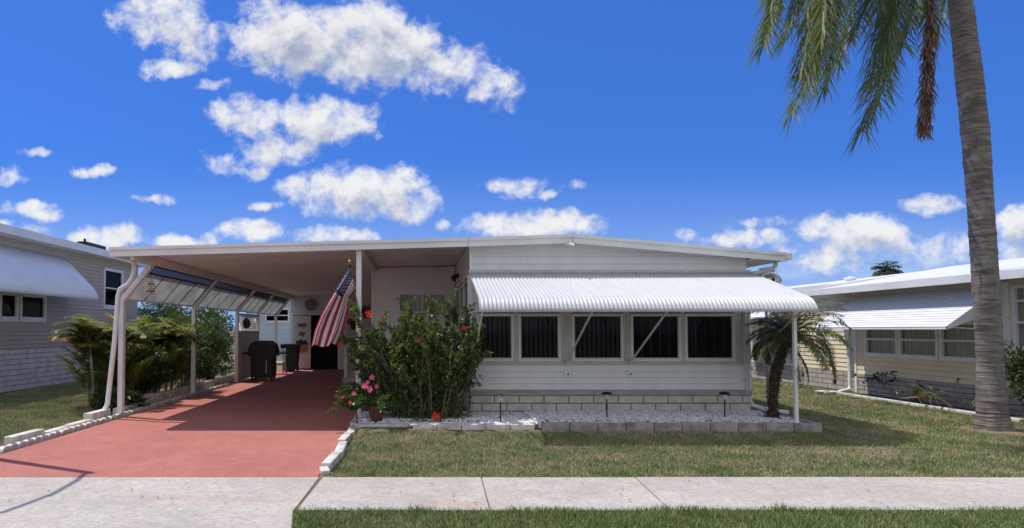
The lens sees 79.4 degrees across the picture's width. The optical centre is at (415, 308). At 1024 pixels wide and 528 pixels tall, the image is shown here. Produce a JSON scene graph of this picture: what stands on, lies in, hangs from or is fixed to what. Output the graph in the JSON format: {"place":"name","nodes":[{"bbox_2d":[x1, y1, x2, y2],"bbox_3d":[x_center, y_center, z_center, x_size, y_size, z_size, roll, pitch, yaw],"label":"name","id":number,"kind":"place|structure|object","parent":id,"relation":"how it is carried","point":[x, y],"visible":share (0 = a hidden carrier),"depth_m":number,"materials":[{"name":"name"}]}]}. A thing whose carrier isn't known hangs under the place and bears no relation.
{"place":"outdoors","nodes":[
{"label":"outdoors","id":0,"kind":"place"},
{"bbox_2d":[0,223,146,392],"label":"grey house","id":1,"kind":"structure","parent":0,"point":[46,281],"depth_m":16.95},
{"bbox_2d":[0,291,18,321],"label":"window","id":2,"kind":"structure","parent":1,"relation":"in","point":[6,315],"depth_m":15.76,"materials":[{"name":"white paint"}]},
{"bbox_2d":[11,293,46,322],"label":"window","id":3,"kind":"structure","parent":1,"relation":"in","point":[33,308],"depth_m":16.74,"materials":[{"name":"white paint"}]},
{"bbox_2d":[103,267,123,308],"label":"window","id":4,"kind":"structure","parent":1,"relation":"in","point":[112,279],"depth_m":21.08,"materials":[{"name":"white paint"}]},
{"bbox_2d":[0,369,234,444],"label":"side lawn grass","id":5,"kind":"structure","parent":0,"point":[68,404],"depth_m":12.46,"materials":[{"name":"green plant"}]},
{"bbox_2d":[0,369,369,476],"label":"driveway","id":6,"kind":"structure","parent":0,"point":[284,430],"depth_m":8.94,"materials":[{"name":"red paint"}]},
{"bbox_2d":[242,341,286,380],"bbox_3d":[-4.810,1.643,19.127,1.380,1.249,0.655,0,-2,0],"label":"barbecue","id":7,"kind":"object","parent":6,"relation":"on","point":[263,354],"visible":0.97,"depth_m":18.89,"materials":[{"name":"black metal"}]},
{"bbox_2d":[276,348,286,374],"bbox_3d":[-4.980,1.910,21.877,0.590,0.921,0.610,0,-2,0],"label":"patio chair","id":8,"kind":"object","parent":6,"relation":"on","point":[283,356],"visible":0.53,"depth_m":22.06,"materials":[{"name":"white plastic"}]},
{"bbox_2d":[102,238,468,416],"bbox_3d":[-2.435,0.626,17.436,6.675,3.166,14.305,0,-2,0],"label":"carport","id":9,"kind":"object","parent":6,"relation":"on","point":[274,279],"visible":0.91,"depth_m":12.56,"materials":[{"name":"paint"}]},
{"bbox_2d":[146,265,155,296],"bbox_3d":[-4.891,-0.534,11.226,0.180,0.648,0.175,0,-2,0],"label":"hanging ornament","id":10,"kind":"object","parent":9,"relation":"hanging from","point":[150,290],"visible":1,"depth_m":11.17,"materials":[{"name":"grey plastic"}]},
{"bbox_2d":[239,313,257,379],"bbox_3d":[-5.440,1.212,19.665,0.060,2.050,2.290,0,-2,0],"label":"privacy screen","id":11,"kind":"object","parent":9,"relation":"attached to","point":[248,336],"visible":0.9,"depth_m":19.33,"materials":[{"name":"paint"}]},
{"bbox_2d":[242,318,249,328],"bbox_3d":[-5.393,0.475,19.345,0.025,0.340,0.840,0,-2,0],"label":"oval sign","id":12,"kind":"object","parent":11,"relation":"attached to","point":[246,323],"visible":1,"depth_m":19.30,"materials":[{"name":"brown wood"}]},
{"bbox_2d":[311,259,359,346],"bbox_3d":[-1.208,-0.081,10.004,0.963,1.423,0.439,2,-3,-40],"label":"flag","id":13,"kind":"object","parent":9,"relation":"attached to","point":[330,327],"visible":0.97,"depth_m":9.95,"materials":[{"name":"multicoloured fabric"}]},
{"bbox_2d":[362,303,370,318],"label":"potted plant","id":14,"kind":"object","parent":9,"relation":"hanging from","point":[364,310],"visible":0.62,"depth_m":17.13,"materials":[{"name":"red plant"}]},
{"bbox_2d":[280,344,300,370],"bbox_3d":[-4.820,1.891,23.373,0.660,1.048,0.750,0,-2,0],"label":"wheeled bin","id":15,"kind":"object","parent":6,"relation":"on","point":[292,357],"visible":0.86,"depth_m":23.05,"materials":[{"name":"green plastic"}]},
{"bbox_2d":[246,300,290,363],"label":"blue house","id":16,"kind":"structure","parent":0,"point":[266,327],"depth_m":28.58,"materials":[{"name":"blue siding"},{"name":"white paint"},{"name":"window glass"}]},
{"bbox_2d":[265,308,289,322],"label":"window","id":17,"kind":"structure","parent":16,"relation":"in","point":[283,317],"depth_m":28.69,"materials":[{"name":"white paint"}]},
{"bbox_2d":[290,294,370,368],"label":"storage shed","id":18,"kind":"structure","parent":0,"point":[330,356],"depth_m":24.50,"materials":[{"name":"white"}]},
{"bbox_2d":[296,339,306,351],"bbox_3d":[-4.590,1.491,24.359,0.460,0.520,0.027,0,-2,0],"label":"garden banner","id":19,"kind":"object","parent":18,"relation":"attached to","point":[303,348],"visible":0.7,"depth_m":24.35,"materials":[{"name":"fabric"}]},
{"bbox_2d":[292,316,310,368],"bbox_3d":[-4.590,1.357,24.378,0.740,2.110,0.100,0,-2,0],"label":"door","id":20,"kind":"structure","parent":18,"relation":"in","point":[304,357],"depth_m":24.39,"materials":[{"name":"white paint"}]},
{"bbox_2d":[297,323,306,326],"bbox_3d":[-4.570,0.672,24.394,0.380,0.160,0.015,0,-2,0],"label":"door plaque","id":21,"kind":"object","parent":20,"relation":"attached to","point":[302,325],"depth_m":24.39,"materials":[{"name":"grey"}]},
{"bbox_2d":[305,299,316,310],"bbox_3d":[-4.220,-0.147,24.429,0.500,0.500,0.062,0,-2,0],"label":"wall clock","id":22,"kind":"object","parent":18,"relation":"attached to","point":[310,304],"depth_m":24.40,"materials":[{"name":"black metal"}]},
{"bbox_2d":[343,324,370,383],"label":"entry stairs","id":23,"kind":"structure","parent":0,"point":[349,374],"depth_m":18.14,"materials":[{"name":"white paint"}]},
{"bbox_2d":[347,318,362,329],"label":"potted plant","id":24,"kind":"object","parent":23,"relation":"on","point":[352,324],"visible":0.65,"depth_m":19.07,"materials":[{"name":"green plant"}]},
{"bbox_2d":[0,331,1023,527],"bbox_3d":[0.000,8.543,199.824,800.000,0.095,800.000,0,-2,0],"label":"ground","id":25,"kind":"structure","parent":0,"point":[374,429],"depth_m":8.18,"materials":[{"name":"green plant"}]},
{"bbox_2d":[0,445,11,453],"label":"scalloped edger","id":26,"kind":"object","parent":25,"relation":"on","point":[4,449],"visible":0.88,"depth_m":7.97,"materials":[{"name":"grey concrete"}]},
{"bbox_2d":[5,443,18,449],"bbox_3d":[-5.426,1.864,8.154,0.080,0.104,0.194,-1,-1,-1],"label":"scalloped edger","id":27,"kind":"object","parent":25,"relation":"on","point":[14,446],"visible":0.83,"depth_m":8.16,"materials":[{"name":"grey concrete"}]},
{"bbox_2d":[15,441,27,448],"bbox_3d":[-5.412,1.869,8.318,0.080,0.104,0.194,0,-4,4],"label":"scalloped edger","id":28,"kind":"object","parent":25,"relation":"on","point":[22,444],"visible":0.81,"depth_m":8.30,"materials":[{"name":"grey concrete"}]},
{"bbox_2d":[4,429,44,445],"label":"edging block","id":29,"kind":"structure","parent":25,"relation":"on","point":[14,438],"depth_m":8.58,"materials":[{"name":"white concrete"}]},
{"bbox_2d":[21,439,33,445],"bbox_3d":[-5.415,1.875,8.482,0.080,0.104,0.194,0,-3,1],"label":"scalloped edger","id":30,"kind":"object","parent":25,"relation":"on","point":[30,441],"visible":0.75,"depth_m":8.48,"materials":[{"name":"grey concrete"}]},
{"bbox_2d":[29,437,41,443],"bbox_3d":[-5.415,1.881,8.645,0.080,0.104,0.194,-3,1,-2],"label":"scalloped edger","id":31,"kind":"object","parent":25,"relation":"on","point":[37,440],"visible":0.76,"depth_m":8.63,"materials":[{"name":"grey concrete"}]},
{"bbox_2d":[36,435,48,441],"bbox_3d":[-5.414,1.887,8.810,0.080,0.104,0.194,-4,-5,3],"label":"scalloped edger","id":32,"kind":"object","parent":25,"relation":"on","point":[44,437],"visible":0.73,"depth_m":8.80,"materials":[{"name":"grey concrete"}]},
{"bbox_2d":[44,433,54,439],"bbox_3d":[-5.414,1.892,8.974,0.080,0.104,0.194,1,-4,-3],"label":"scalloped edger","id":33,"kind":"object","parent":25,"relation":"on","point":[51,435],"visible":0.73,"depth_m":8.96,"materials":[{"name":"grey concrete"}]},
{"bbox_2d":[49,431,60,437],"bbox_3d":[-5.425,1.898,9.137,0.080,0.104,0.194,4,-1,2],"label":"scalloped edger","id":34,"kind":"object","parent":25,"relation":"on","point":[58,434],"visible":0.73,"depth_m":9.13,"materials":[{"name":"white concrete"}]},
{"bbox_2d":[45,426,69,432],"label":"edging block","id":35,"kind":"structure","parent":25,"relation":"on","point":[56,429],"depth_m":9.32,"materials":[{"name":"white concrete"}]},
{"bbox_2d":[57,429,67,435],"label":"scalloped edger","id":36,"kind":"object","parent":25,"relation":"on","point":[64,432],"visible":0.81,"depth_m":9.29,"materials":[{"name":"white concrete"}]},
{"bbox_2d":[62,427,73,433],"bbox_3d":[-5.425,1.909,9.465,0.080,0.104,0.194,2,0,4],"label":"scalloped edger","id":37,"kind":"object","parent":25,"relation":"on","point":[70,430],"visible":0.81,"depth_m":9.46,"materials":[{"name":"white concrete"}]},
{"bbox_2d":[69,426,78,431],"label":"scalloped edger","id":38,"kind":"object","parent":25,"relation":"on","point":[75,428],"visible":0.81,"depth_m":9.63,"materials":[{"name":"white concrete"}]},
{"bbox_2d":[65,419,93,425],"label":"edging block","id":39,"kind":"structure","parent":25,"relation":"on","point":[78,422],"depth_m":9.95,"materials":[{"name":"white concrete"}]},
{"bbox_2d":[74,424,84,429],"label":"scalloped edger","id":40,"kind":"object","parent":25,"relation":"on","point":[82,426],"visible":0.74,"depth_m":9.79,"materials":[{"name":"white concrete"}]},
{"bbox_2d":[81,423,90,428],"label":"scalloped edger","id":41,"kind":"object","parent":25,"relation":"on","point":[87,425],"visible":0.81,"depth_m":9.95,"materials":[{"name":"white concrete"}]},
{"bbox_2d":[86,421,96,426],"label":"scalloped edger","id":42,"kind":"object","parent":25,"relation":"on","point":[92,423],"visible":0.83,"depth_m":10.11,"materials":[{"name":"white concrete"}]},
{"bbox_2d":[83,409,109,419],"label":"edging block","id":43,"kind":"structure","parent":25,"relation":"on","point":[99,413],"depth_m":10.62,"materials":[{"name":"white concrete"}]},
{"bbox_2d":[101,417,109,422],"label":"scalloped edger","id":44,"kind":"object","parent":25,"relation":"on","point":[107,419],"visible":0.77,"depth_m":10.61,"materials":[{"name":"white concrete"}]},
{"bbox_2d":[48,313,171,406],"bbox_3d":[-6.335,1.070,12.735,2.199,1.962,2.574,0,-2,0],"label":"areca palm","id":45,"kind":"object","parent":25,"relation":"on","point":[90,342],"visible":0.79,"depth_m":12.48,"materials":[{"name":"green plant"}]},
{"bbox_2d":[88,384,149,411],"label":"fern clump","id":46,"kind":"object","parent":25,"relation":"on","point":[99,396],"visible":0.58,"depth_m":11.89,"materials":[{"name":"green plant"}]},
{"bbox_2d":[113,404,137,413],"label":"edging block","id":47,"kind":"structure","parent":25,"relation":"on","point":[126,407],"depth_m":11.69,"materials":[{"name":"grey concrete"}]},
{"bbox_2d":[102,343,182,397],"bbox_3d":[-6.230,1.417,13.621,1.498,1.339,2.414,0,-2,0],"label":"hedge shrub","id":48,"kind":"object","parent":25,"relation":"on","point":[154,373],"visible":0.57,"depth_m":13.49,"materials":[{"name":"green plant"}]},
{"bbox_2d":[142,393,155,399],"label":"edging block","id":49,"kind":"structure","parent":25,"relation":"on","point":[150,395],"depth_m":12.84,"materials":[{"name":"grey concrete"}]},
{"bbox_2d":[0,477,318,527],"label":"driveway apron","id":50,"kind":"object","parent":25,"relation":"on","point":[119,502],"visible":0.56,"depth_m":5.66,"materials":[{"name":"concrete"}]},
{"bbox_2d":[126,315,205,392],"bbox_3d":[-6.409,1.151,14.955,2.391,1.953,2.402,1,-2,-29],"label":"areca palm","id":51,"kind":"object","parent":25,"relation":"on","point":[175,332],"visible":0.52,"depth_m":14.65,"materials":[{"name":"green plant"}]},
{"bbox_2d":[145,305,196,342],"bbox_3d":[-9.185,1.105,22.540,2.163,2.602,1.894,0,-2,0],"label":"hedge shrub","id":52,"kind":"object","parent":25,"relation":"on","point":[154,321],"visible":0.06,"depth_m":22.55,"materials":[{"name":"green plant"}]},
{"bbox_2d":[137,302,234,367],"bbox_3d":[-10.379,1.060,26.006,5.699,3.274,1.887,0,-2,11],"label":"hedge shrub","id":53,"kind":"object","parent":25,"relation":"on","point":[158,310],"visible":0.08,"depth_m":25.86,"materials":[{"name":"green plant"}]},
{"bbox_2d":[133,374,246,407],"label":"bed edging wall","id":54,"kind":"structure","parent":25,"relation":"on","point":[172,393],"depth_m":14.85,"materials":[{"name":"grey concrete"}]},
{"bbox_2d":[159,312,223,386],"bbox_3d":[-6.362,1.206,16.866,1.737,2.143,3.410,0,-2,0],"label":"hedge shrub","id":55,"kind":"object","parent":25,"relation":"on","point":[204,363],"visible":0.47,"depth_m":17.05,"materials":[{"name":"green plant"}]},
{"bbox_2d":[181,312,234,379],"bbox_3d":[-6.496,1.171,19.236,1.598,2.219,2.660,0,-2,0],"label":"hedge shrub","id":56,"kind":"object","parent":25,"relation":"on","point":[220,339],"visible":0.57,"depth_m":19.13,"materials":[{"name":"green plant"}]},
{"bbox_2d":[319,466,329,474],"bbox_3d":[-1.020,1.818,6.801,0.100,0.078,0.154,1,-2,-17],"label":"broken stone","id":57,"kind":"object","parent":25,"relation":"on","point":[324,470],"visible":1,"depth_m":6.74,"materials":[{"name":"white stone"}]},
{"bbox_2d":[322,451,341,470],"bbox_3d":[-1.000,1.816,7.251,0.115,0.107,0.701,0,-2,3],"label":"kerb block","id":58,"kind":"object","parent":25,"relation":"on","point":[332,460],"depth_m":7.15,"materials":[{"name":"white concrete"}]},
{"bbox_2d":[335,441,346,457],"bbox_3d":[-0.985,1.849,7.980,0.115,0.092,0.721,0,-2,-2],"label":"kerb block","id":59,"kind":"object","parent":25,"relation":"on","point":[342,446],"depth_m":7.95,"materials":[{"name":"white concrete"}]},
{"bbox_2d":[338,432,352,443],"bbox_3d":[-1.010,1.867,8.700,0.115,0.112,0.681,0,-2,2],"label":"kerb block","id":60,"kind":"object","parent":25,"relation":"on","point":[346,436],"depth_m":8.61,"materials":[{"name":"white concrete"}]},
{"bbox_2d":[347,426,355,435],"bbox_3d":[-0.990,1.894,9.350,0.115,0.096,0.581,0,-2,-3],"label":"kerb block","id":61,"kind":"object","parent":25,"relation":"on","point":[352,429],"depth_m":9.27,"materials":[{"name":"white concrete"}]},
{"bbox_2d":[354,423,412,430],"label":"edging kerb","id":62,"kind":"structure","parent":25,"relation":"on","point":[357,426],"depth_m":9.47,"materials":[{"name":"white concrete"}]},
{"bbox_2d":[413,423,533,429],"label":"flower bed wall","id":63,"kind":"structure","parent":25,"relation":"on","point":[460,426],"depth_m":9.21,"materials":[{"name":"white concrete"}]},
{"bbox_2d":[7,403,973,502],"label":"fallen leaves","id":64,"kind":"object","parent":25,"relation":"on","point":[468,454],"visible":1,"depth_m":7.73,"materials":[{"name":"brown plant"}]},
{"bbox_2d":[527,420,535,428],"bbox_3d":[1.780,1.808,9.363,0.090,0.150,0.220,0,-2,0],"label":"edging stone","id":65,"kind":"object","parent":25,"relation":"on","point":[532,422],"visible":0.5,"depth_m":9.26,"materials":[{"name":"white stone"}]},
{"bbox_2d":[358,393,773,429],"bbox_3d":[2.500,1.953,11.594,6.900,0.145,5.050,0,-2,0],"label":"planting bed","id":66,"kind":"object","parent":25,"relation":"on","point":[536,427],"visible":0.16,"depth_m":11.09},
{"bbox_2d":[338,288,492,422],"bbox_3d":[-0.049,0.776,10.018,2.558,2.200,1.837,0,-2,0],"label":"hibiscus shrub","id":67,"kind":"object","parent":66,"relation":"on","point":[404,352],"visible":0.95,"depth_m":9.77,"materials":[{"name":"green plant"}]},
{"bbox_2d":[357,410,802,427],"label":"gravel","id":68,"kind":"structure","parent":66,"relation":"on","point":[614,416],"depth_m":9.71,"materials":[{"name":"white gravel"}]},
{"bbox_2d":[367,404,383,422],"bbox_3d":[-0.630,1.673,9.668,0.296,0.270,0.296,0,-2,0],"label":"flower pot","id":69,"kind":"object","parent":68,"relation":"on","point":[376,415],"visible":0.61,"depth_m":9.57,"materials":[{"name":"ceramic"}]},
{"bbox_2d":[327,366,423,413],"bbox_3d":[-0.641,1.280,9.566,1.279,0.749,1.011,-1,-2,28],"label":"pink flower plant","id":70,"kind":"object","parent":69,"relation":"in","point":[359,397],"visible":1,"depth_m":9.55,"materials":[{"name":"green plant"}]},
{"bbox_2d":[495,393,505,420],"bbox_3d":[1.321,1.562,9.501,0.176,0.462,0.176,0,-2,0],"label":"path light","id":71,"kind":"object","parent":68,"relation":"on","point":[500,396],"visible":0.95,"depth_m":9.47,"materials":[{"name":"black metal"}]},
{"bbox_2d":[601,391,611,420],"bbox_3d":[3.046,1.559,9.701,0.176,0.461,0.176,0,-2,0],"label":"path light","id":72,"kind":"object","parent":68,"relation":"on","point":[606,394],"visible":1,"depth_m":9.69,"materials":[{"name":"black metal"}]},
{"bbox_2d":[718,391,729,416],"bbox_3d":[4.926,1.559,9.701,0.176,0.461,0.176,0,-2,0],"label":"path light","id":73,"kind":"object","parent":68,"relation":"on","point":[724,395],"visible":0.98,"depth_m":9.68,"materials":[{"name":"black metal"}]},
{"bbox_2d":[745,299,852,419],"bbox_3d":[6.088,0.816,9.688,1.461,1.945,1.606,-1,-2,36],"label":"date palm","id":74,"kind":"object","parent":68,"relation":"on","point":[782,339],"visible":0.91,"depth_m":9.62,"materials":[{"name":"green plant"}]},
{"bbox_2d":[371,234,818,422],"bbox_3d":[2.680,0.594,17.389,7.440,3.226,17.202,0,-2,0],"label":"mobile home","id":75,"kind":"object","parent":25,"relation":"on","point":[574,322],"visible":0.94,"depth_m":10.56,"materials":[{"name":"white paint"}]},
{"bbox_2d":[398,293,446,312],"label":"window","id":76,"kind":"structure","parent":75,"relation":"in","point":[441,298],"depth_m":14.30,"materials":[{"name":"white paint"}]},
{"bbox_2d":[456,289,458,333],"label":"window","id":77,"kind":"structure","parent":75,"relation":"in","point":[457,295],"depth_m":13.96,"materials":[{"name":"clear glass"}]},
{"bbox_2d":[459,284,462,335],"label":"window","id":78,"kind":"structure","parent":75,"relation":"in","point":[461,287],"depth_m":12.78,"materials":[{"name":"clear glass"}]},
{"bbox_2d":[463,280,466,332],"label":"window","id":79,"kind":"structure","parent":75,"relation":"in","point":[465,283],"depth_m":11.72,"materials":[{"name":"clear glass"}]},
{"bbox_2d":[477,314,513,360],"bbox_3d":[1.385,0.506,10.614,0.638,0.828,0.074,0,-2,0],"label":"window","id":80,"kind":"structure","parent":75,"relation":"in","point":[510,351],"depth_m":10.64,"materials":[{"name":"black glass"}]},
{"bbox_2d":[518,314,560,360],"bbox_3d":[2.152,0.506,10.614,0.733,0.828,0.074,0,-2,0],"label":"window","id":81,"kind":"structure","parent":75,"relation":"in","point":[520,316],"depth_m":10.64,"materials":[{"name":"white paint"}]},
{"bbox_2d":[572,314,623,360],"bbox_3d":[3.168,0.506,10.614,0.893,0.828,0.074,0,-2,0],"label":"window","id":82,"kind":"structure","parent":75,"relation":"in","point":[574,316],"depth_m":10.64,"materials":[{"name":"white paint"}]},
{"bbox_2d":[630,314,681,360],"bbox_3d":[4.178,0.506,10.614,0.873,0.828,0.074,0,-2,0],"label":"window","id":83,"kind":"structure","parent":75,"relation":"in","point":[631,315],"depth_m":10.59,"materials":[{"name":"white paint"}]},
{"bbox_2d":[685,314,735,360],"bbox_3d":[5.120,0.506,10.614,0.868,0.828,0.074,0,-2,0],"label":"window","id":84,"kind":"structure","parent":75,"relation":"in","point":[733,358],"depth_m":10.59,"materials":[{"name":"white paint"}]},
{"bbox_2d":[541,422,821,431],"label":"planter wall","id":85,"kind":"structure","parent":25,"relation":"on","point":[667,426],"depth_m":8.99,"materials":[{"name":"white concrete"}]},
{"bbox_2d":[757,267,781,282],"bbox_3d":[15.257,0.369,27.026,1.970,4.369,1.919,0,-2,0],"label":"palm","id":86,"kind":"object","parent":25,"relation":"on","point":[767,272],"visible":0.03,"depth_m":26.67,"materials":[{"name":"green plant"}]},
{"bbox_2d":[761,273,780,403],"bbox_3d":[7.146,0.649,12.194,0.397,2.754,0.388,2,-3,-39],"label":"satellite dish","id":87,"kind":"object","parent":25,"relation":"on","point":[774,277],"visible":0.34,"depth_m":12.37,"materials":[{"name":"grey metal"}]},
{"bbox_2d":[762,410,817,422],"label":"planter end wall","id":88,"kind":"structure","parent":25,"relation":"on","point":[803,420],"depth_m":9.39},
{"bbox_2d":[815,390,841,393],"bbox_3d":[10.323,2.093,15.229,0.606,0.070,0.280,1,-2,-14],"label":"splash block","id":89,"kind":"object","parent":25,"relation":"on","point":[825,392],"depth_m":15.11,"materials":[{"name":"white concrete"}]},
{"bbox_2d":[870,260,903,276],"bbox_3d":[29.539,-0.027,38.096,1.789,5.927,1.714,0,-2,0],"label":"palm","id":90,"kind":"object","parent":25,"relation":"on","point":[886,268],"visible":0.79,"depth_m":37.96,"materials":[{"name":"green plant"}]},
{"bbox_2d":[751,258,1023,415],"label":"yellow house","id":91,"kind":"structure","parent":25,"relation":"on","point":[911,327],"depth_m":13.57,"materials":[{"name":"yellow"}]},
{"bbox_2d":[756,316,783,340],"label":"window","id":92,"kind":"structure","parent":91,"relation":"in","point":[760,326],"depth_m":19.85,"materials":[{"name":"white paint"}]},
{"bbox_2d":[863,371,896,383],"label":"vine","id":93,"kind":"object","parent":91,"relation":"attached to","point":[877,377],"visible":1,"depth_m":14.35,"materials":[{"name":"green plant"}]},
{"bbox_2d":[864,327,911,357],"bbox_3d":[11.140,0.737,14.508,0.160,1.000,1.510,0,-2,0],"label":"window","id":94,"kind":"structure","parent":91,"relation":"in","point":[879,342],"depth_m":14.52,"materials":[{"name":"white paint"}]},
{"bbox_2d":[894,325,953,359],"bbox_3d":[11.140,0.700,13.444,0.160,1.000,1.540,0,-2,0],"label":"window","id":95,"kind":"structure","parent":91,"relation":"in","point":[924,345],"depth_m":13.41,"materials":[{"name":"white paint"}]},
{"bbox_2d":[934,321,975,361],"bbox_3d":[11.140,0.659,12.284,0.160,1.000,1.660,0,-2,0],"label":"window","id":96,"kind":"structure","parent":91,"relation":"in","point":[963,340],"depth_m":12.46,"materials":[{"name":"white paint"}]},
{"bbox_2d":[1011,284,1023,350],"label":"window","id":97,"kind":"structure","parent":91,"relation":"in","point":[1017,291],"depth_m":11.24,"materials":[{"name":"white paint"}]},
{"bbox_2d":[837,392,1023,422],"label":"bed edging","id":98,"kind":"object","parent":25,"relation":"on","point":[930,406],"visible":0.56,"depth_m":12.66,"materials":[{"name":"white concrete"}]},
{"bbox_2d":[844,392,1023,418],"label":"mulch bed","id":99,"kind":"object","parent":25,"relation":"on","point":[961,408],"visible":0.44,"depth_m":13.56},
{"bbox_2d":[908,384,925,403],"bbox_3d":[10.687,1.840,12.975,0.319,0.479,0.543,-2,-3,38],"label":"yellow croton","id":100,"kind":"object","parent":99,"relation":"on","point":[919,394],"visible":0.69,"depth_m":13.00,"materials":[{"name":"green plant"}]},
{"bbox_2d":[894,378,975,411],"bbox_3d":[10.452,1.694,12.265,0.760,0.666,2.227,0,-2,0],"label":"bare branch plant","id":101,"kind":"object","parent":99,"relation":"on","point":[949,405],"visible":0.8,"depth_m":12.34,"materials":[{"name":"brown plant"}]},
{"bbox_2d":[951,426,1023,437],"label":"bare soil","id":102,"kind":"structure","parent":25,"relation":"on","point":[1018,431],"depth_m":9.33,"materials":[{"name":"brown soil"}]},
{"bbox_2d":[744,0,1015,431],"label":"queen palm","id":103,"kind":"object","parent":102,"relation":"on","point":[992,414],"visible":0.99,"depth_m":9.52,"materials":[{"name":"green plant"}]},
{"bbox_2d":[1004,341,1023,409],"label":"dark shrub","id":104,"kind":"object","parent":25,"relation":"on","point":[1015,375],"visible":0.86,"depth_m":10.27,"materials":[{"name":"green plant"}]},
{"bbox_2d":[0,0,1023,330],"label":"sky","id":105,"kind":"structure","parent":0,"point":[124,123],"materials":[{"name":"blue"}]},
{"bbox_2d":[290,502,1023,527],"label":"verge grass","id":106,"kind":"structure","parent":0,"point":[633,520],"depth_m":5.14,"materials":[{"name":"green plant"}]},
{"bbox_2d":[297,477,1023,510],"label":"sidewalk","id":107,"kind":"structure","parent":0,"point":[354,493],"depth_m":5.97,"materials":[{"name":"concrete"}]}
]}

